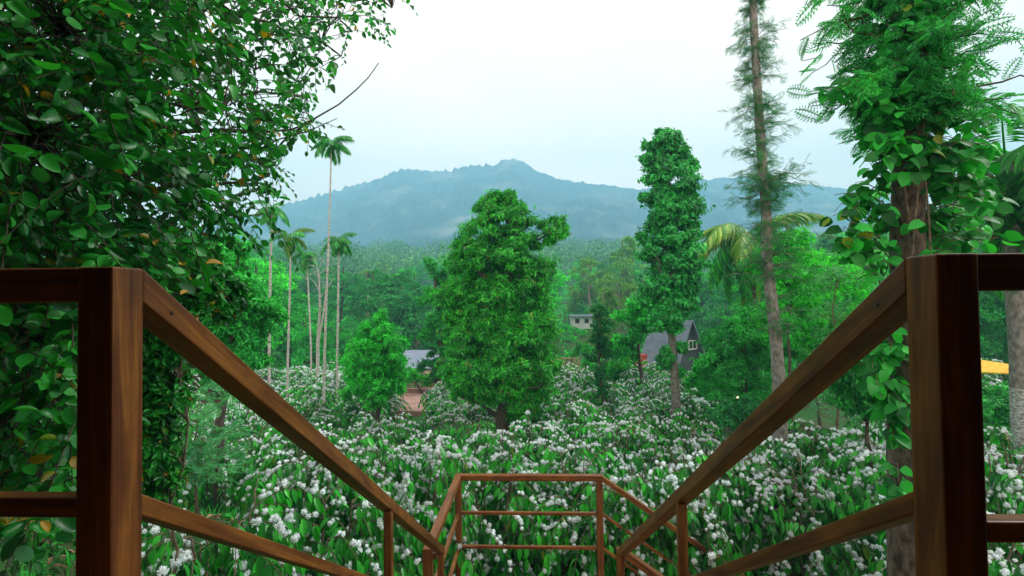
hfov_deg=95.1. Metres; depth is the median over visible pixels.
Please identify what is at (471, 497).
coffee bush
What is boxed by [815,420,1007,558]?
coffee bush
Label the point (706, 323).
forest tree
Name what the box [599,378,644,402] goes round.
coffee bush
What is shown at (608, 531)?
coffee bush
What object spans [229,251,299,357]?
forest tree
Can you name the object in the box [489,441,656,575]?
coffee bush
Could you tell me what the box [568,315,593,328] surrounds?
white house
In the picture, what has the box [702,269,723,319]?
forest tree
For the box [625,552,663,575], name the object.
flight railing
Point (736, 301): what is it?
forest tree
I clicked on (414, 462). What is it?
coffee bush
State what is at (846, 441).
coffee bush
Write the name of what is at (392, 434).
coffee bush
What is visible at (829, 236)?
forest tree
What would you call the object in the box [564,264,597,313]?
forest tree
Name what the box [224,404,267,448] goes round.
coffee bush
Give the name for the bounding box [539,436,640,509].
coffee bush
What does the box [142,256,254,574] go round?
leafy shrub
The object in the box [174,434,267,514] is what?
coffee bush
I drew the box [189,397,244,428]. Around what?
coffee bush
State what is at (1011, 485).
coffee bush
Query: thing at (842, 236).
forest tree
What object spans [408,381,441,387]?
wooden fence
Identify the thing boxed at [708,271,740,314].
forest tree
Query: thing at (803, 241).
bushy tree
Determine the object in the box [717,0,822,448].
silver oak
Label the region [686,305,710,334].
forest tree
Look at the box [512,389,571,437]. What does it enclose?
coffee bush
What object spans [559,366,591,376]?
bush
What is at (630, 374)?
coffee bush
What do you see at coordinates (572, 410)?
coffee bush
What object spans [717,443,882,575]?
coffee bush
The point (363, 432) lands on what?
coffee bush
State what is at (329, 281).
forest tree
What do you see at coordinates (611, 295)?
forest tree
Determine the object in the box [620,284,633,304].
forest tree
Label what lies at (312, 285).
forest tree
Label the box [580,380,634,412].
coffee bush
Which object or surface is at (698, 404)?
coffee bush
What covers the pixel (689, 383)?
bushy shrub
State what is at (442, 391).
coffee bush
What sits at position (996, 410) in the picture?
bushy shrub
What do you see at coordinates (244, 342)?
broadleaf tree
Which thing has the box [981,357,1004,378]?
coffee bush
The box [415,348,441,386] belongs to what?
young tree
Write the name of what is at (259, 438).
coffee bush
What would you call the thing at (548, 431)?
coffee bush
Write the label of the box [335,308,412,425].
young tree
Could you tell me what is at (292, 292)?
forest tree
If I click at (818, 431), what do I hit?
coffee bush
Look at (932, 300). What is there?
stair railing
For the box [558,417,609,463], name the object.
coffee bush
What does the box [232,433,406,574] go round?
coffee bush
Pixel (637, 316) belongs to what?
bushy tree
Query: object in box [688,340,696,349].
window
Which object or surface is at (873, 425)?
coffee bush
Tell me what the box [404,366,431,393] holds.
bushy shrub
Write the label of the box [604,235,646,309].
forest tree
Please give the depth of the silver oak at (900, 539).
4.78 m
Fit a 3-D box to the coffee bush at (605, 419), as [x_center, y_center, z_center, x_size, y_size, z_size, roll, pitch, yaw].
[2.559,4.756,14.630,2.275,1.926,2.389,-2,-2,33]
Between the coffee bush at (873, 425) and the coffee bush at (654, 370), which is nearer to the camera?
the coffee bush at (873, 425)
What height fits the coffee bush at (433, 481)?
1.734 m
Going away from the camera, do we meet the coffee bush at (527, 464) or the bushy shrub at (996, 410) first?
the coffee bush at (527, 464)
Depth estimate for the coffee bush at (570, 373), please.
22.62 m
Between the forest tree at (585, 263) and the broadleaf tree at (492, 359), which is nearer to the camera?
the broadleaf tree at (492, 359)
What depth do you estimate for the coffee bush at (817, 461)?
8.85 m
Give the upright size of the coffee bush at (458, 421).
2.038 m
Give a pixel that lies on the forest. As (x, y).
(395, 256)
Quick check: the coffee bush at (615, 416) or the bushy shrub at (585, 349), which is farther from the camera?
the bushy shrub at (585, 349)
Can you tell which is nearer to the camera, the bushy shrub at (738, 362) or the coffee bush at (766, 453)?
the coffee bush at (766, 453)
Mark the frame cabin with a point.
(654, 343)
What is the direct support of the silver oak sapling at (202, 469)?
on the ground at (828, 414)
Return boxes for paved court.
[382,388,469,418]
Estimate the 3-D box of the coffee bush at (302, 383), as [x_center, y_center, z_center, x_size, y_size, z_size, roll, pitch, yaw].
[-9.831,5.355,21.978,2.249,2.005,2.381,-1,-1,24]
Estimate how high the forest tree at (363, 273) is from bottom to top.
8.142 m
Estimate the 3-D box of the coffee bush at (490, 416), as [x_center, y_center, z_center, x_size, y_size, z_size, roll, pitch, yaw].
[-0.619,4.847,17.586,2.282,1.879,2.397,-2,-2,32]
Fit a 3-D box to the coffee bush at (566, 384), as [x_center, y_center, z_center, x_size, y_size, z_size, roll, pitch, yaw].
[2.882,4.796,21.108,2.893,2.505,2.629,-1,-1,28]
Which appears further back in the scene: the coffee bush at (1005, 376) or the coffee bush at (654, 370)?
the coffee bush at (654, 370)
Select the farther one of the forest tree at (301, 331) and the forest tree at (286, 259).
the forest tree at (286, 259)
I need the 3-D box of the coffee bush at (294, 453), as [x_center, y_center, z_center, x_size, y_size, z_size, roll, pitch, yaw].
[-3.940,3.781,9.242,2.376,2.088,2.385,0,-1,-17]
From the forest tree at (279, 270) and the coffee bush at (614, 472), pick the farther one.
the forest tree at (279, 270)
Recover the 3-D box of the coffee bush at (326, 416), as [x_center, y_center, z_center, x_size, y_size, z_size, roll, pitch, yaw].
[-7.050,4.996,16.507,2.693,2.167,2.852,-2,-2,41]
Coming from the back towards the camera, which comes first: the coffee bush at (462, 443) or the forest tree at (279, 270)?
the forest tree at (279, 270)
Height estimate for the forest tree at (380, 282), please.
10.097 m
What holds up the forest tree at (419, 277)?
on the ground at (828, 414)
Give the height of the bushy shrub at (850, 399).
3.898 m
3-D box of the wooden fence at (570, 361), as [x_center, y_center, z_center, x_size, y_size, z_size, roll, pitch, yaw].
[3.409,6.244,31.968,2.495,2.990,0.095,-1,-1,0]
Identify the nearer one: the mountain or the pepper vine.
the pepper vine
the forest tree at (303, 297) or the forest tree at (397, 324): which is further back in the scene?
the forest tree at (397, 324)
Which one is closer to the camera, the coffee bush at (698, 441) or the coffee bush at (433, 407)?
the coffee bush at (698, 441)
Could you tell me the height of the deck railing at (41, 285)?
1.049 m
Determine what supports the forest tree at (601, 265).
on the ground at (828, 414)
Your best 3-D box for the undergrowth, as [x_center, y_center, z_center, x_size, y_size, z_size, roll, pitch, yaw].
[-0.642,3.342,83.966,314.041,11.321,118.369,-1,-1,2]
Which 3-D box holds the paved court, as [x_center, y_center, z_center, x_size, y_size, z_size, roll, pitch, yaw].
[-3.562,5.866,23.579,5.000,0.825,4.400,-1,-1,2]
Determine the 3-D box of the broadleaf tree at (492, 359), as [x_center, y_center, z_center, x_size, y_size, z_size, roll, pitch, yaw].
[-0.474,1.267,14.939,4.116,9.076,3.516,0,-2,-41]
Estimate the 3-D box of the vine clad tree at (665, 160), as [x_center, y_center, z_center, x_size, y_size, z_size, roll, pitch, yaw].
[5.867,0.037,16.796,2.782,11.782,2.636,0,-2,-42]
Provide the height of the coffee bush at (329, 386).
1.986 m
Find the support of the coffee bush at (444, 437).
on the ground at (828, 414)
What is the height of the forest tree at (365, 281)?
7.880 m
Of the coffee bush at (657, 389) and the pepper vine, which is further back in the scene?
the coffee bush at (657, 389)
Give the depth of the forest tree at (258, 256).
105.35 m
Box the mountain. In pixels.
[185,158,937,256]
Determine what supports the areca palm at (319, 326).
on the ground at (828, 414)
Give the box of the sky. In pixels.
[1,0,1023,229]
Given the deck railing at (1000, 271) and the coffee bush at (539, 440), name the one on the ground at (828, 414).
the coffee bush at (539, 440)
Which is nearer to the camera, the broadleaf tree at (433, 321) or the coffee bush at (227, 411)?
the coffee bush at (227, 411)
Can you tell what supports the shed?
on the ground at (828, 414)
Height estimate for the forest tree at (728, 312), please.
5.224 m
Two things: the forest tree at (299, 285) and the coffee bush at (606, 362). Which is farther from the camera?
the forest tree at (299, 285)
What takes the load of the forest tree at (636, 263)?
on the ground at (828, 414)
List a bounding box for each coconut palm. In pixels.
[693,212,826,402]
[871,103,1023,492]
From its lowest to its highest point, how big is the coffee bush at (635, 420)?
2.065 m
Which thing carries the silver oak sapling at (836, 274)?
on the ground at (828, 414)
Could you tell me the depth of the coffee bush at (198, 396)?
20.15 m
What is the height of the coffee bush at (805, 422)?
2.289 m
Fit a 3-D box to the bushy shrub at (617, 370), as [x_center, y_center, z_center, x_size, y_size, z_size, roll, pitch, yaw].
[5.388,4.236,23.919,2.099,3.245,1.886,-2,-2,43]
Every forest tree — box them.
[208,248,273,277]
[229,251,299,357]
[245,239,276,282]
[249,255,301,353]
[257,271,301,299]
[265,288,317,368]
[266,247,284,262]
[275,249,292,293]
[282,305,335,369]
[284,263,314,288]
[288,277,313,302]
[294,270,324,304]
[302,310,333,364]
[315,265,367,335]
[315,302,336,320]
[323,268,339,301]
[323,320,355,366]
[333,288,385,353]
[344,268,403,322]
[344,270,383,317]
[357,273,386,311]
[374,261,390,273]
[380,282,433,348]
[386,307,413,350]
[387,267,418,302]
[391,270,433,349]
[402,318,427,352]
[410,259,426,288]
[418,328,438,349]
[421,256,448,288]
[529,264,571,320]
[545,277,560,310]
[545,330,565,366]
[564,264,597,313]
[564,285,582,314]
[567,256,611,314]
[570,294,584,314]
[571,260,596,283]
[578,287,621,364]
[584,268,616,308]
[593,273,638,361]
[595,263,619,298]
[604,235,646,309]
[616,269,648,296]
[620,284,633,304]
[625,251,644,270]
[631,267,651,298]
[642,263,700,301]
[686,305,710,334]
[694,277,714,312]
[697,318,714,351]
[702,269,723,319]
[707,302,735,344]
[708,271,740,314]
[717,264,794,377]
[757,267,814,366]
[809,233,836,254]
[810,237,835,262]
[831,235,879,254]
[865,249,888,286]
[872,232,888,253]
[878,264,888,284]
[980,301,1006,357]
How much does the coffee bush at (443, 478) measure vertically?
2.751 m
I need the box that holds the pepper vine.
[818,0,1023,499]
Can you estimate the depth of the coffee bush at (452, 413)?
16.45 m
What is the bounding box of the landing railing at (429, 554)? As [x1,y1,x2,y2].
[423,473,603,575]
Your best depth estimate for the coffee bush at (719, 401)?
18.45 m
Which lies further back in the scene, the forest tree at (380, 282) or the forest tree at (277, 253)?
the forest tree at (277, 253)
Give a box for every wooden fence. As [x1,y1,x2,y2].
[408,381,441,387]
[555,358,579,367]
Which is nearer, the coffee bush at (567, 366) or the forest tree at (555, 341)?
the coffee bush at (567, 366)
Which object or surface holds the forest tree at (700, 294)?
on the ground at (828, 414)
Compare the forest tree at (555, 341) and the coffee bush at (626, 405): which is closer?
the coffee bush at (626, 405)
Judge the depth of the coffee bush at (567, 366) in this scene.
25.52 m
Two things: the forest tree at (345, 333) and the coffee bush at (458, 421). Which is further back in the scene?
the forest tree at (345, 333)
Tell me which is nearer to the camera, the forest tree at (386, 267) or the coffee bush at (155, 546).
the coffee bush at (155, 546)
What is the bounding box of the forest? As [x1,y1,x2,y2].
[255,231,819,283]
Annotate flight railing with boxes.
[602,475,744,575]
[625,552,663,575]
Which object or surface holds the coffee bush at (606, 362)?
on the ground at (828, 414)
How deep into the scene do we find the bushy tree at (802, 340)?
13.51 m
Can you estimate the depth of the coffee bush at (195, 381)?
21.20 m
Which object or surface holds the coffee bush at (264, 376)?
on the ground at (828, 414)
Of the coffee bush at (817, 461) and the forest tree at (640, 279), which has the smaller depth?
the coffee bush at (817, 461)
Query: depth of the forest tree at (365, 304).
35.30 m
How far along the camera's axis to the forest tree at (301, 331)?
33.30 m
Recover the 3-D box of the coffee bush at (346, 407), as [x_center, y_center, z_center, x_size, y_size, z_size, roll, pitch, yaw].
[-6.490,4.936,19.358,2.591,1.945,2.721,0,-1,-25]
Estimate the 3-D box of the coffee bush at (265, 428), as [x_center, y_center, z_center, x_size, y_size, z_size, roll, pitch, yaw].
[-6.693,4.608,12.442,2.657,2.077,2.482,-1,-1,-8]
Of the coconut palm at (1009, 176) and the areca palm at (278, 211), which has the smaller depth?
the coconut palm at (1009, 176)
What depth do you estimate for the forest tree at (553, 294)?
56.63 m
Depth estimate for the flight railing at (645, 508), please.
6.45 m
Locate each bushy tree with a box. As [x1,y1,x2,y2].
[605,297,648,384]
[701,307,729,350]
[736,224,843,432]
[748,247,887,426]
[823,277,887,338]
[972,249,1008,363]
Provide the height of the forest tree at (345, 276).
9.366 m
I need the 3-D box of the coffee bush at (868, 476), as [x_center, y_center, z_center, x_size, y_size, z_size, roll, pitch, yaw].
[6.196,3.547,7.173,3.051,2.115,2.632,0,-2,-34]
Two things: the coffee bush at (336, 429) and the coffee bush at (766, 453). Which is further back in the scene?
the coffee bush at (336, 429)
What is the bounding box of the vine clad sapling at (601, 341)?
[584,302,617,404]
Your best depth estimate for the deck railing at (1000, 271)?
0.93 m
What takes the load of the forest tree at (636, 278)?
on the ground at (828, 414)
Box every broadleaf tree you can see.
[176,232,291,513]
[413,254,463,384]
[423,187,571,436]
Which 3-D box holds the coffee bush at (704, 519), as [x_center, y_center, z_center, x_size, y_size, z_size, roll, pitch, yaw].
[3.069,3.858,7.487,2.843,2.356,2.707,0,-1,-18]
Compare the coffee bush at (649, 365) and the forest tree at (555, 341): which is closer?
the coffee bush at (649, 365)
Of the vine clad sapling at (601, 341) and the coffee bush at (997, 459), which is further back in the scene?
the vine clad sapling at (601, 341)
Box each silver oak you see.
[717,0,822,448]
[787,0,1023,575]
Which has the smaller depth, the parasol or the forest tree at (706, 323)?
the parasol
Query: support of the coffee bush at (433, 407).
on the ground at (828, 414)
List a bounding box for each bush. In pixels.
[141,473,347,575]
[146,423,212,485]
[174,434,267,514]
[185,377,198,390]
[186,383,211,417]
[188,393,237,422]
[188,409,231,438]
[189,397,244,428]
[201,414,246,444]
[201,419,287,511]
[214,483,434,575]
[221,434,316,513]
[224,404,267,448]
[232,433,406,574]
[233,431,289,500]
[238,381,285,416]
[247,396,306,424]
[251,422,360,502]
[251,434,310,479]
[254,367,284,383]
[264,377,294,392]
[277,366,313,384]
[278,365,309,380]
[280,381,340,418]
[282,367,322,387]
[284,377,313,394]
[284,380,314,416]
[291,397,348,435]
[312,361,338,373]
[313,371,349,389]
[318,381,356,411]
[319,367,344,377]
[319,434,443,567]
[320,437,504,575]
[322,427,345,432]
[329,387,390,428]
[334,430,392,462]
[343,419,422,456]
[347,411,426,452]
[357,451,391,469]
[369,390,411,423]
[382,424,458,489]
[398,456,486,537]
[411,407,473,452]
[415,460,573,575]
[417,391,474,436]
[418,381,464,419]
[430,415,497,450]
[437,401,495,432]
[447,422,522,460]
[463,425,556,532]
[467,403,526,432]
[488,455,578,575]
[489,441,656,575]
[508,410,572,456]
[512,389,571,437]
[522,434,572,481]
[527,397,597,448]
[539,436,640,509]
[542,384,580,427]
[545,388,613,431]
[548,368,607,410]
[553,369,582,385]
[556,474,712,575]
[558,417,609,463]
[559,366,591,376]
[563,362,576,370]
[565,450,749,575]
[567,420,663,475]
[573,411,617,452]
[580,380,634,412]
[592,358,635,395]
[593,454,664,488]
[596,402,626,428]
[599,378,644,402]
[605,414,669,468]
[613,395,669,432]
[618,407,694,451]
[619,364,657,397]
[627,437,699,489]
[634,386,683,431]
[635,379,681,408]
[636,360,669,374]
[636,364,669,386]
[642,421,725,481]
[649,454,796,575]
[651,371,687,393]
[656,388,725,438]
[668,371,691,389]
[681,428,732,489]
[692,389,736,433]
[714,436,829,575]
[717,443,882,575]
[720,436,773,485]
[767,416,815,455]
[773,418,853,470]
[774,438,880,566]
[814,447,1023,572]
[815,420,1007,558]
[815,430,882,545]
[842,422,885,445]
[843,415,864,427]
[856,494,1023,575]
[861,419,885,428]
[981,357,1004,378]
[982,373,1002,388]
[982,373,1008,384]
[983,423,1023,553]
[985,454,1023,567]
[986,438,1012,468]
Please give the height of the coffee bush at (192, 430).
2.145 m
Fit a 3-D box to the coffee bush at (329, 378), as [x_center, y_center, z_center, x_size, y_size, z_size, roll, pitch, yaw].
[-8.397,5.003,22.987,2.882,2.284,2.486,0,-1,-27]
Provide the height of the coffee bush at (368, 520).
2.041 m
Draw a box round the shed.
[402,350,441,387]
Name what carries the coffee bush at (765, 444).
on the ground at (828, 414)
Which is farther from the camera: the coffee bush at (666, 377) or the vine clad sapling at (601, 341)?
the coffee bush at (666, 377)
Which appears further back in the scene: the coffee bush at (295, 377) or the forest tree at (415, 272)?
the forest tree at (415, 272)
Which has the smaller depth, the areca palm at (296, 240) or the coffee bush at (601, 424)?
the coffee bush at (601, 424)
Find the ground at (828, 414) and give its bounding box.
[0,260,1023,575]
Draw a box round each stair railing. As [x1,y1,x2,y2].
[76,267,444,575]
[616,253,988,575]
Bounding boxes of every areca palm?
[247,200,289,383]
[268,228,315,397]
[291,249,318,374]
[302,246,340,381]
[310,136,355,409]
[320,233,355,418]
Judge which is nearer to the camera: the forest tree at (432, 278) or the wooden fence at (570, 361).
the wooden fence at (570, 361)
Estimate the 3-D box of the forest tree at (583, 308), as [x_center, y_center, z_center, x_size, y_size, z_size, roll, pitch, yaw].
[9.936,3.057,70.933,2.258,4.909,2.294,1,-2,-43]
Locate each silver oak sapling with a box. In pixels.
[148,379,259,513]
[781,261,885,432]
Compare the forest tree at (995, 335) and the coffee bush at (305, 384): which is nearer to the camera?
the coffee bush at (305, 384)
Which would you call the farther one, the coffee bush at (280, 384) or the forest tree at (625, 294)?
the forest tree at (625, 294)
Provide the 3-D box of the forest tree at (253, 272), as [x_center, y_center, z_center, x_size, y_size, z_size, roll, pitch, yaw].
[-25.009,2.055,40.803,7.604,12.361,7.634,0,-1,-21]
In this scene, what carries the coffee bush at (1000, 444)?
on the ground at (828, 414)
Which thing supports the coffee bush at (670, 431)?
on the ground at (828, 414)
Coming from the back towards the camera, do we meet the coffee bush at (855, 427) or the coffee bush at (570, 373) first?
the coffee bush at (570, 373)
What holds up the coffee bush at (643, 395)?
on the ground at (828, 414)
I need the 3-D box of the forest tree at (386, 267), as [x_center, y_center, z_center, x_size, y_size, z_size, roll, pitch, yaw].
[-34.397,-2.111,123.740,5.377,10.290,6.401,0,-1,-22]
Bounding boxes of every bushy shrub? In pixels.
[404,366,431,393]
[565,340,595,370]
[596,338,636,383]
[680,354,738,427]
[689,303,787,423]
[703,392,760,432]
[822,354,885,547]
[982,372,1009,432]
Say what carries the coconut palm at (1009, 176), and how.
on the ground at (828, 414)
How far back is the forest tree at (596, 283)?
80.13 m
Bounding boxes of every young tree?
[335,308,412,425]
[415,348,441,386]
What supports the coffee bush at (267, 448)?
on the ground at (828, 414)
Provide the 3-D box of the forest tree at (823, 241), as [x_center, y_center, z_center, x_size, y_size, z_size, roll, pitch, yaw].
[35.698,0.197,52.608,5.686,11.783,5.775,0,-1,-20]
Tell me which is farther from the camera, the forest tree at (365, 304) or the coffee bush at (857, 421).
the forest tree at (365, 304)
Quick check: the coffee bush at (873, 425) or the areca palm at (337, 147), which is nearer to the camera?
the coffee bush at (873, 425)
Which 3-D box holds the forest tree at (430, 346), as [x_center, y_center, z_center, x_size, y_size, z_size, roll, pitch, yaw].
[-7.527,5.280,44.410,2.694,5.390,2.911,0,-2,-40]
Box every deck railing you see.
[0,268,77,517]
[977,253,1023,542]
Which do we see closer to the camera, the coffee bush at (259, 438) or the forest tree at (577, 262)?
the coffee bush at (259, 438)
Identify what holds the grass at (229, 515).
on the ground at (828, 414)
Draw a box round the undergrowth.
[262,284,1008,397]
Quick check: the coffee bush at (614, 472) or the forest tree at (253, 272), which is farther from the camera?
the forest tree at (253, 272)
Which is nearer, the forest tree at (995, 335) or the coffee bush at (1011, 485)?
the coffee bush at (1011, 485)
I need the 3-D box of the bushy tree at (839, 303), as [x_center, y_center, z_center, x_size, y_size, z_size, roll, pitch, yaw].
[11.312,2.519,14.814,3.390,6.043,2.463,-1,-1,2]
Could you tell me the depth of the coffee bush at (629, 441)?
11.47 m
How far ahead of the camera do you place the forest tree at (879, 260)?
40.47 m
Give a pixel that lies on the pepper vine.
(938, 158)
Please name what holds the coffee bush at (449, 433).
on the ground at (828, 414)
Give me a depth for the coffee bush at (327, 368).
28.27 m
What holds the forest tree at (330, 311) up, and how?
on the ground at (828, 414)
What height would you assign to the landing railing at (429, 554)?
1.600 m
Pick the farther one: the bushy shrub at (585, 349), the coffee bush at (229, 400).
the bushy shrub at (585, 349)
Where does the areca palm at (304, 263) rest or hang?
on the ground at (828, 414)
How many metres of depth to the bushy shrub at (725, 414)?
12.86 m
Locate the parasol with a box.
[981,360,1008,373]
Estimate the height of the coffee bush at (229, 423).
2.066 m
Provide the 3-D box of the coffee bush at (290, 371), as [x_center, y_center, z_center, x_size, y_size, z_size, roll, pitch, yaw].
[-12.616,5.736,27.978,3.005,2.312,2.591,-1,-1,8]
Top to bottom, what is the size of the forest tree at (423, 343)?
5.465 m
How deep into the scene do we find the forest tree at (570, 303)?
70.04 m
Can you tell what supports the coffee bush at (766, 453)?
on the ground at (828, 414)
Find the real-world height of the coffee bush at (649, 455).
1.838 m
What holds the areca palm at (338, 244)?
on the ground at (828, 414)
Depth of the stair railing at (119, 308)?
1.05 m
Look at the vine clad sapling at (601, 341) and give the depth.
17.86 m
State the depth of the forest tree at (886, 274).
38.16 m
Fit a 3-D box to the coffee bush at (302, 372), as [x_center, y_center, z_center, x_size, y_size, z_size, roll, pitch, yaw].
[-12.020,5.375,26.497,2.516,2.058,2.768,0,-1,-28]
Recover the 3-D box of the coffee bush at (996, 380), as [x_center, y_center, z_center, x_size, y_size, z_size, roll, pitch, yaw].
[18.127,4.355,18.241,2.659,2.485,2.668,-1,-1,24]
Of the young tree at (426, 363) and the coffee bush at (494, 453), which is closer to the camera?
the coffee bush at (494, 453)
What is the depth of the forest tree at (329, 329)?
41.22 m
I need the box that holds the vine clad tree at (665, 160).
[630,126,717,434]
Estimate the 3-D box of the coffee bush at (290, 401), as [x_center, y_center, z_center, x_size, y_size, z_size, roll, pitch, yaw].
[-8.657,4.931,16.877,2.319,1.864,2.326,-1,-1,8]
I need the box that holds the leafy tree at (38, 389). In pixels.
[0,0,417,575]
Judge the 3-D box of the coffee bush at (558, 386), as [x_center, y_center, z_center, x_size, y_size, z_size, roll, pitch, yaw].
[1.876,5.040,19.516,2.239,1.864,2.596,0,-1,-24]
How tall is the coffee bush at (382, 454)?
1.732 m
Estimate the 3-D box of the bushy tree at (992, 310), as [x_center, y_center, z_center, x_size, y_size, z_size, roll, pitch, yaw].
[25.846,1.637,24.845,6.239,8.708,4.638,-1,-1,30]
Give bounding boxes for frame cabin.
[636,320,704,378]
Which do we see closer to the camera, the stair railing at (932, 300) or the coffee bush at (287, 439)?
the stair railing at (932, 300)
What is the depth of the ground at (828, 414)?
20.17 m
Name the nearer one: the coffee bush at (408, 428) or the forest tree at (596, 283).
the coffee bush at (408, 428)
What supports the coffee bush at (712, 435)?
on the ground at (828, 414)
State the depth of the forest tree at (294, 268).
95.26 m
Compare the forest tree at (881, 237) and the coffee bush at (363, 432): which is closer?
the coffee bush at (363, 432)
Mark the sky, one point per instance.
(571, 90)
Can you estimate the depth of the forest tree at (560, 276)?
49.82 m
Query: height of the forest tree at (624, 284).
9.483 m
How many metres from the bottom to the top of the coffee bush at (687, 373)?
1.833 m
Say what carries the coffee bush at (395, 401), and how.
on the ground at (828, 414)
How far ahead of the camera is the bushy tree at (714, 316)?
39.93 m
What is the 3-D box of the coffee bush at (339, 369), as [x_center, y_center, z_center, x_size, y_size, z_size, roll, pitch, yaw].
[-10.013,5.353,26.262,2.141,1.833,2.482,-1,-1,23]
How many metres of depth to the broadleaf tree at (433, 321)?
21.60 m
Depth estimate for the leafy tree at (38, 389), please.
2.47 m
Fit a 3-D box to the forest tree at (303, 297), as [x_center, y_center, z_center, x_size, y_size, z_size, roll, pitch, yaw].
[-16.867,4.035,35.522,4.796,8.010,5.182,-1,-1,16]
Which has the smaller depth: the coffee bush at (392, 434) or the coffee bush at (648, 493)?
the coffee bush at (648, 493)
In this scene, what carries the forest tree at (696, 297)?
on the ground at (828, 414)
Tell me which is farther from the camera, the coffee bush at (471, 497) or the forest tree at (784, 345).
the forest tree at (784, 345)
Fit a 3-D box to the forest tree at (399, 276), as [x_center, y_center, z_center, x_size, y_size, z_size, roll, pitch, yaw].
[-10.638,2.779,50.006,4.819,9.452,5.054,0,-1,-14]
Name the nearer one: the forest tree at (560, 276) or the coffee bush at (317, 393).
the coffee bush at (317, 393)
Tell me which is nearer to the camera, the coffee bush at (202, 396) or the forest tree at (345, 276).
the coffee bush at (202, 396)
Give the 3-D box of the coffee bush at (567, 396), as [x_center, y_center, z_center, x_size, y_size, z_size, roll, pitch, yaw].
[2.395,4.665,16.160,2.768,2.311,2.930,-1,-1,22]
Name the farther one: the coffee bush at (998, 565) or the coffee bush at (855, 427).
the coffee bush at (855, 427)
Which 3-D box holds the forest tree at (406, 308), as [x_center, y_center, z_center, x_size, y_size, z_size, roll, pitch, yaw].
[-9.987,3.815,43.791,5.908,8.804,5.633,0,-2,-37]
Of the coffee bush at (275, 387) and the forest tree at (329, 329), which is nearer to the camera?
the coffee bush at (275, 387)
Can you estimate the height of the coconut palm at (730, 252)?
8.577 m
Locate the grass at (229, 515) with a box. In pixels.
[5,498,400,575]
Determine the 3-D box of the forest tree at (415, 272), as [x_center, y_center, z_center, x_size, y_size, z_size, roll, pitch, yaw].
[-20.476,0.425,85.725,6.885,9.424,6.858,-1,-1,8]

